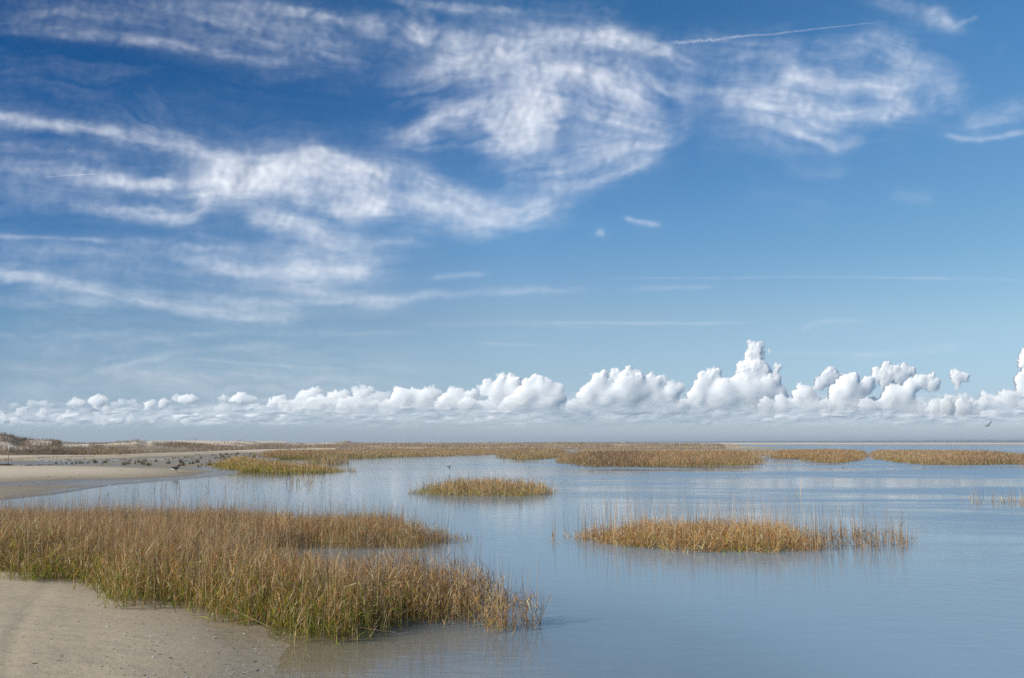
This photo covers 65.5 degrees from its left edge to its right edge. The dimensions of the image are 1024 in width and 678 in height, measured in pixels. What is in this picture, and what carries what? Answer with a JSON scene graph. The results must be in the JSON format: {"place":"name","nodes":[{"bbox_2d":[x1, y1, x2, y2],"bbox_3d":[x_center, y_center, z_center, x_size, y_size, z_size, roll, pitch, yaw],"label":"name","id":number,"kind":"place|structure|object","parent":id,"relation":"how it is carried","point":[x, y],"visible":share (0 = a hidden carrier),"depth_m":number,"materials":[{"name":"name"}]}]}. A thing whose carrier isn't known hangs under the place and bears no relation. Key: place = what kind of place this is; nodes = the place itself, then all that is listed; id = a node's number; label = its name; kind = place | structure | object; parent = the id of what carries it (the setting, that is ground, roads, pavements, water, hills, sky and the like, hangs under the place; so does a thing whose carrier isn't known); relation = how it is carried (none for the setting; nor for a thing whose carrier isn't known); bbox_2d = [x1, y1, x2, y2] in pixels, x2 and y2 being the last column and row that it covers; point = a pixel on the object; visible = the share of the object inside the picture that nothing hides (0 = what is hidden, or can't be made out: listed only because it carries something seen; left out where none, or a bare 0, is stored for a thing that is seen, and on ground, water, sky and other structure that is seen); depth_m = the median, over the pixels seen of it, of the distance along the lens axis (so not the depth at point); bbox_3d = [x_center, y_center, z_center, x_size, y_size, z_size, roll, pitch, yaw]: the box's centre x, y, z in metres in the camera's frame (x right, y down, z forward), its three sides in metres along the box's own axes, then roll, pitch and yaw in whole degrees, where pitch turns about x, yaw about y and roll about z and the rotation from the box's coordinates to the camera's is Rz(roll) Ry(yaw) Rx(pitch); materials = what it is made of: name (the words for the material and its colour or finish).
{"place":"outdoors","nodes":[
{"label":"outdoors","id":0,"kind":"place"},
{"bbox_2d":[1,413,7,420],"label":"cloud","id":1,"kind":"structure","parent":0,"point":[4,417],"depth_m":22878.35,"materials":[{"name":"white"}]},
{"bbox_2d":[10,417,20,422],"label":"cloud","id":2,"kind":"structure","parent":0,"point":[15,419],"depth_m":22864.99,"materials":[{"name":"white"}]},
{"bbox_2d":[16,407,26,414],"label":"cloud","id":3,"kind":"structure","parent":0,"point":[21,411],"depth_m":22889.67,"materials":[{"name":"white"}]},
{"bbox_2d":[37,409,49,414],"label":"cloud","id":4,"kind":"structure","parent":0,"point":[43,411],"depth_m":22888.57,"materials":[{"name":"white"}]},
{"bbox_2d":[67,397,85,406],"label":"cloud","id":5,"kind":"structure","parent":0,"point":[74,401],"depth_m":22723.57,"materials":[{"name":"white"}]},
{"bbox_2d":[91,407,100,411],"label":"cloud","id":6,"kind":"structure","parent":0,"point":[94,409],"depth_m":22901.16,"materials":[{"name":"white"}]},
{"bbox_2d":[88,394,108,406],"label":"cloud","id":7,"kind":"structure","parent":0,"point":[98,400],"depth_m":22423.38,"materials":[{"name":"white"}]},
{"bbox_2d":[144,398,169,409],"bbox_3d":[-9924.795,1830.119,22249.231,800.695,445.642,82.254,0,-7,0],"label":"cloud","id":8,"kind":"structure","parent":0,"point":[164,402],"depth_m":22221.88,"materials":[{"name":"white"}]},
{"bbox_2d":[172,394,197,404],"bbox_3d":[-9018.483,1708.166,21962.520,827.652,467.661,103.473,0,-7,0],"label":"cloud","id":9,"kind":"structure","parent":0,"point":[188,398],"depth_m":21931.87,"materials":[{"name":"white"}]},
{"bbox_2d":[53,470,349,515],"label":"marsh grass","id":10,"kind":"structure","parent":0,"point":[201,489],"depth_m":27.15,"materials":[{"name":"brown plant"}]},
{"bbox_2d":[220,404,227,409],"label":"cloud","id":11,"kind":"structure","parent":0,"point":[223,407],"depth_m":21498.79,"materials":[{"name":"white"}]},
{"bbox_2d":[229,392,256,402],"bbox_3d":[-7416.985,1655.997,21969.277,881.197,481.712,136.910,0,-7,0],"label":"cloud","id":12,"kind":"structure","parent":0,"point":[241,397],"depth_m":21925.68,"materials":[{"name":"white"}]},
{"bbox_2d":[266,395,285,406],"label":"cloud","id":13,"kind":"structure","parent":0,"point":[274,401],"depth_m":21822.54,"materials":[{"name":"white"}]},
{"bbox_2d":[284,405,291,411],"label":"cloud","id":14,"kind":"structure","parent":0,"point":[287,408],"depth_m":21411.40,"materials":[{"name":"white"}]},
{"bbox_2d":[286,470,316,485],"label":"marsh grass","id":15,"kind":"structure","parent":0,"point":[291,474],"depth_m":33.35,"materials":[{"name":"brown plant"}]},
{"bbox_2d":[279,387,327,406],"bbox_3d":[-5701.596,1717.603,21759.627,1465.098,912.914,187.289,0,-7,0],"label":"cloud","id":16,"kind":"structure","parent":0,"point":[302,396],"depth_m":21720.48,"materials":[{"name":"white"}]},
{"bbox_2d":[303,389,354,406],"bbox_3d":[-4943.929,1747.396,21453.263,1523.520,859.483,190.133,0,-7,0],"label":"cloud","id":17,"kind":"structure","parent":0,"point":[331,398],"depth_m":21413.38,"materials":[{"name":"white"}]},
{"bbox_2d":[337,386,380,407],"bbox_3d":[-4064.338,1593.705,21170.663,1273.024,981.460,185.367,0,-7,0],"label":"cloud","id":18,"kind":"structure","parent":0,"point":[363,394],"depth_m":21126.15,"materials":[{"name":"white"}]},
{"bbox_2d":[0,430,739,454],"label":"dune grass","id":19,"kind":"structure","parent":0,"point":[101,451],"depth_m":173.17,"materials":[{"name":"brown plant"}]},
{"bbox_2d":[381,386,442,407],"bbox_3d":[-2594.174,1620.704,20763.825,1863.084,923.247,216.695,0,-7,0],"label":"cloud","id":20,"kind":"structure","parent":0,"point":[429,395],"depth_m":20702.73,"materials":[{"name":"white"}]},
{"bbox_2d":[435,386,480,406],"bbox_3d":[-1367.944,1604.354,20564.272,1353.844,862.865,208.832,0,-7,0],"label":"cloud","id":21,"kind":"structure","parent":0,"point":[453,396],"depth_m":20519.50,"materials":[{"name":"white"}]},
{"bbox_2d":[459,372,521,406],"bbox_3d":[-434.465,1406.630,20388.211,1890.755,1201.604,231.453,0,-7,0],"label":"cloud","id":22,"kind":"structure","parent":0,"point":[500,388],"depth_m":20322.77,"materials":[{"name":"white"}]},
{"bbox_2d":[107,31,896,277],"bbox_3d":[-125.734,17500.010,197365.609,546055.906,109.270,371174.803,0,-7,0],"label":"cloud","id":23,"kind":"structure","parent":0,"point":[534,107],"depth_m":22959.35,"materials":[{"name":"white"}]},
{"bbox_2d":[0,442,1023,677],"bbox_3d":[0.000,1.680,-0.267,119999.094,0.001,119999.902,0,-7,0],"label":"water","id":24,"kind":"structure","parent":0,"point":[942,596],"depth_m":11.73,"materials":[{"name":"blue liquid"}]},
{"bbox_2d":[209,455,350,472],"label":"marsh grass","id":25,"kind":"structure","parent":24,"relation":"in","point":[244,463],"depth_m":47.95,"materials":[{"name":"brown plant"}]},
{"bbox_2d":[407,470,559,496],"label":"marsh grass","id":26,"kind":"structure","parent":24,"relation":"in","point":[501,487],"depth_m":26.55,"materials":[{"name":"brown plant"}]},
{"bbox_2d":[495,447,574,460],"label":"marsh grass","id":27,"kind":"structure","parent":24,"relation":"in","point":[521,454],"depth_m":92.01,"materials":[{"name":"brown plant"}]},
{"bbox_2d":[554,449,768,466],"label":"marsh grass","id":28,"kind":"structure","parent":24,"relation":"in","point":[653,458],"depth_m":61.69,"materials":[{"name":"brown plant"}]},
{"bbox_2d":[570,447,786,455],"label":"marsh grass","id":29,"kind":"structure","parent":24,"relation":"in","point":[763,452],"depth_m":126.51,"materials":[{"name":"brown plant"}]},
{"bbox_2d":[565,485,834,554],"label":"marsh grass","id":30,"kind":"structure","parent":24,"relation":"in","point":[742,535],"depth_m":13.29,"materials":[{"name":"brown plant"}]},
{"bbox_2d":[763,448,869,463],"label":"marsh grass","id":31,"kind":"structure","parent":24,"relation":"in","point":[830,455],"depth_m":81.68,"materials":[{"name":"brown plant"}]},
{"bbox_2d":[790,499,920,551],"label":"marsh grass","id":32,"kind":"structure","parent":24,"relation":"in","point":[871,539],"depth_m":13.23,"materials":[{"name":"brown plant"}]},
{"bbox_2d":[869,448,1023,465],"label":"marsh grass","id":33,"kind":"structure","parent":24,"relation":"in","point":[953,457],"depth_m":66.58,"materials":[{"name":"brown plant"}]},
{"bbox_2d":[961,482,1023,505],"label":"marsh grass","id":34,"kind":"structure","parent":24,"relation":"in","point":[1011,498],"depth_m":22.36,"materials":[{"name":"brown plant"}]},
{"bbox_2d":[0,436,1023,677],"bbox_3d":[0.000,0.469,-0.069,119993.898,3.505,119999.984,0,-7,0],"label":"ground","id":35,"kind":"structure","parent":0,"point":[440,651],"depth_m":6.97,"materials":[{"name":"beige sand"}]},
{"bbox_2d":[0,452,254,465],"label":"wrack line","id":36,"kind":"object","parent":35,"relation":"on","point":[70,456],"visible":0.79,"depth_m":73.05,"materials":[{"name":"brown plant"}]},
{"bbox_2d":[3,457,309,677],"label":"shell grit","id":37,"kind":"object","parent":35,"relation":"on","point":[136,606],"visible":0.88,"depth_m":7.23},
{"bbox_2d":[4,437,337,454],"bbox_3d":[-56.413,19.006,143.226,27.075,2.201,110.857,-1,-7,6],"label":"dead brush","id":38,"kind":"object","parent":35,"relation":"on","point":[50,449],"visible":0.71,"depth_m":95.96,"materials":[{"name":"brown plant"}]},
{"bbox_2d":[0,490,552,644],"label":"marsh grass","id":39,"kind":"structure","parent":35,"relation":"on","point":[229,553],"depth_m":8.66,"materials":[{"name":"brown plant"}]},
{"bbox_2d":[305,452,351,463],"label":"marsh grass","id":40,"kind":"structure","parent":35,"relation":"on","point":[328,459],"depth_m":65.78,"materials":[{"name":"brown plant"}]},
{"bbox_2d":[250,448,504,458],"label":"marsh grass","id":41,"kind":"structure","parent":35,"relation":"on","point":[308,454],"depth_m":100.05,"materials":[{"name":"brown plant"}]},
{"bbox_2d":[623,439,1023,442],"bbox_3d":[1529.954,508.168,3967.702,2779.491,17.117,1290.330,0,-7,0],"label":"distant woods","id":42,"kind":"object","parent":35,"relation":"on","point":[950,441],"visible":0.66,"depth_m":3900.06,"materials":[{"name":"brown plant"}]},
{"bbox_2d":[0,403,1023,419],"bbox_3d":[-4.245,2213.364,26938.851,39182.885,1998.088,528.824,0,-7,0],"label":"cloud","id":43,"kind":"structure","parent":0,"point":[724,413],"depth_m":26706.27,"materials":[{"name":"white"}]},
{"bbox_2d":[0,0,1023,441],"label":"sky","id":44,"kind":"structure","parent":0,"point":[891,229],"materials":[{"name":"blue"}]},
{"bbox_2d":[498,374,566,406],"bbox_3d":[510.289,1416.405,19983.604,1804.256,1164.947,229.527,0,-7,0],"label":"cloud","id":45,"kind":"structure","parent":0,"point":[537,389],"depth_m":19906.83,"materials":[{"name":"white"}]},
{"bbox_2d":[549,506,572,542],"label":"marsh grass","id":46,"kind":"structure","parent":0,"point":[556,531],"depth_m":14.00,"materials":[{"name":"plant"}]},
{"bbox_2d":[567,366,684,406],"bbox_3d":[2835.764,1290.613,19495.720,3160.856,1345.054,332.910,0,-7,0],"label":"cloud","id":47,"kind":"structure","parent":0,"point":[629,385],"depth_m":19415.25,"materials":[{"name":"white"}]},
{"bbox_2d":[676,340,788,406],"bbox_3d":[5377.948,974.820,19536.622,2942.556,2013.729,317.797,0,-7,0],"label":"cloud","id":48,"kind":"structure","parent":0,"point":[751,381],"depth_m":19419.23,"materials":[{"name":"white"}]},
{"bbox_2d":[757,363,781,406],"bbox_3d":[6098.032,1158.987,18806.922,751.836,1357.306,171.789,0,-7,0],"label":"cloud","id":49,"kind":"structure","parent":0,"point":[766,401],"depth_m":18810.41,"materials":[{"name":"white"}]},
{"bbox_2d":[774,372,876,406],"bbox_3d":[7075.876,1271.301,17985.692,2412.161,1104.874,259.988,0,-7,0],"label":"cloud","id":50,"kind":"structure","parent":0,"point":[850,389],"depth_m":17919.64,"materials":[{"name":"white"}]},
{"bbox_2d":[812,366,842,404],"bbox_3d":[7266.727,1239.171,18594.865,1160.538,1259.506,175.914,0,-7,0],"label":"cloud","id":51,"kind":"structure","parent":0,"point":[828,376],"depth_m":18576.16,"materials":[{"name":"white"}]},
{"bbox_2d":[861,361,915,405],"bbox_3d":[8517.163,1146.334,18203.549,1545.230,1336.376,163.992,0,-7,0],"label":"cloud","id":52,"kind":"structure","parent":0,"point":[887,373],"depth_m":18193.41,"materials":[{"name":"white"}]},
{"bbox_2d":[858,372,940,406],"bbox_3d":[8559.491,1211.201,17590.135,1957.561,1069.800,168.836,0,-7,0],"label":"cloud","id":53,"kind":"structure","parent":0,"point":[906,390],"depth_m":17550.42,"materials":[{"name":"white"}]},
{"bbox_2d":[925,399,940,412],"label":"cloud","id":54,"kind":"structure","parent":0,"point":[934,404],"depth_m":17112.73,"materials":[{"name":"white"}]},
{"bbox_2d":[933,398,955,413],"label":"cloud","id":55,"kind":"structure","parent":0,"point":[947,405],"depth_m":17086.78,"materials":[{"name":"white"}]},
{"bbox_2d":[943,395,953,400],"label":"cloud","id":56,"kind":"structure","parent":0,"point":[950,397],"depth_m":17156.77,"materials":[{"name":"white"}]},
{"bbox_2d":[941,369,975,404],"bbox_3d":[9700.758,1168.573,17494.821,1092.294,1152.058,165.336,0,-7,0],"label":"cloud","id":57,"kind":"structure","parent":0,"point":[957,377],"depth_m":17496.97,"materials":[{"name":"white"}]},
{"bbox_2d":[957,394,968,398],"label":"cloud","id":58,"kind":"structure","parent":0,"point":[964,396],"depth_m":17162.64,"materials":[{"name":"white"}]},
{"bbox_2d":[951,397,981,415],"bbox_3d":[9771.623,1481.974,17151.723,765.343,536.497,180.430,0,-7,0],"label":"cloud","id":59,"kind":"structure","parent":0,"point":[963,406],"depth_m":17090.53,"materials":[{"name":"white"}]},
{"bbox_2d":[973,348,1023,405],"bbox_3d":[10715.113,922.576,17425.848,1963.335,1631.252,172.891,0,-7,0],"label":"cloud","id":60,"kind":"structure","parent":0,"point":[1003,396],"depth_m":17354.49,"materials":[{"name":"white"}]}
]}

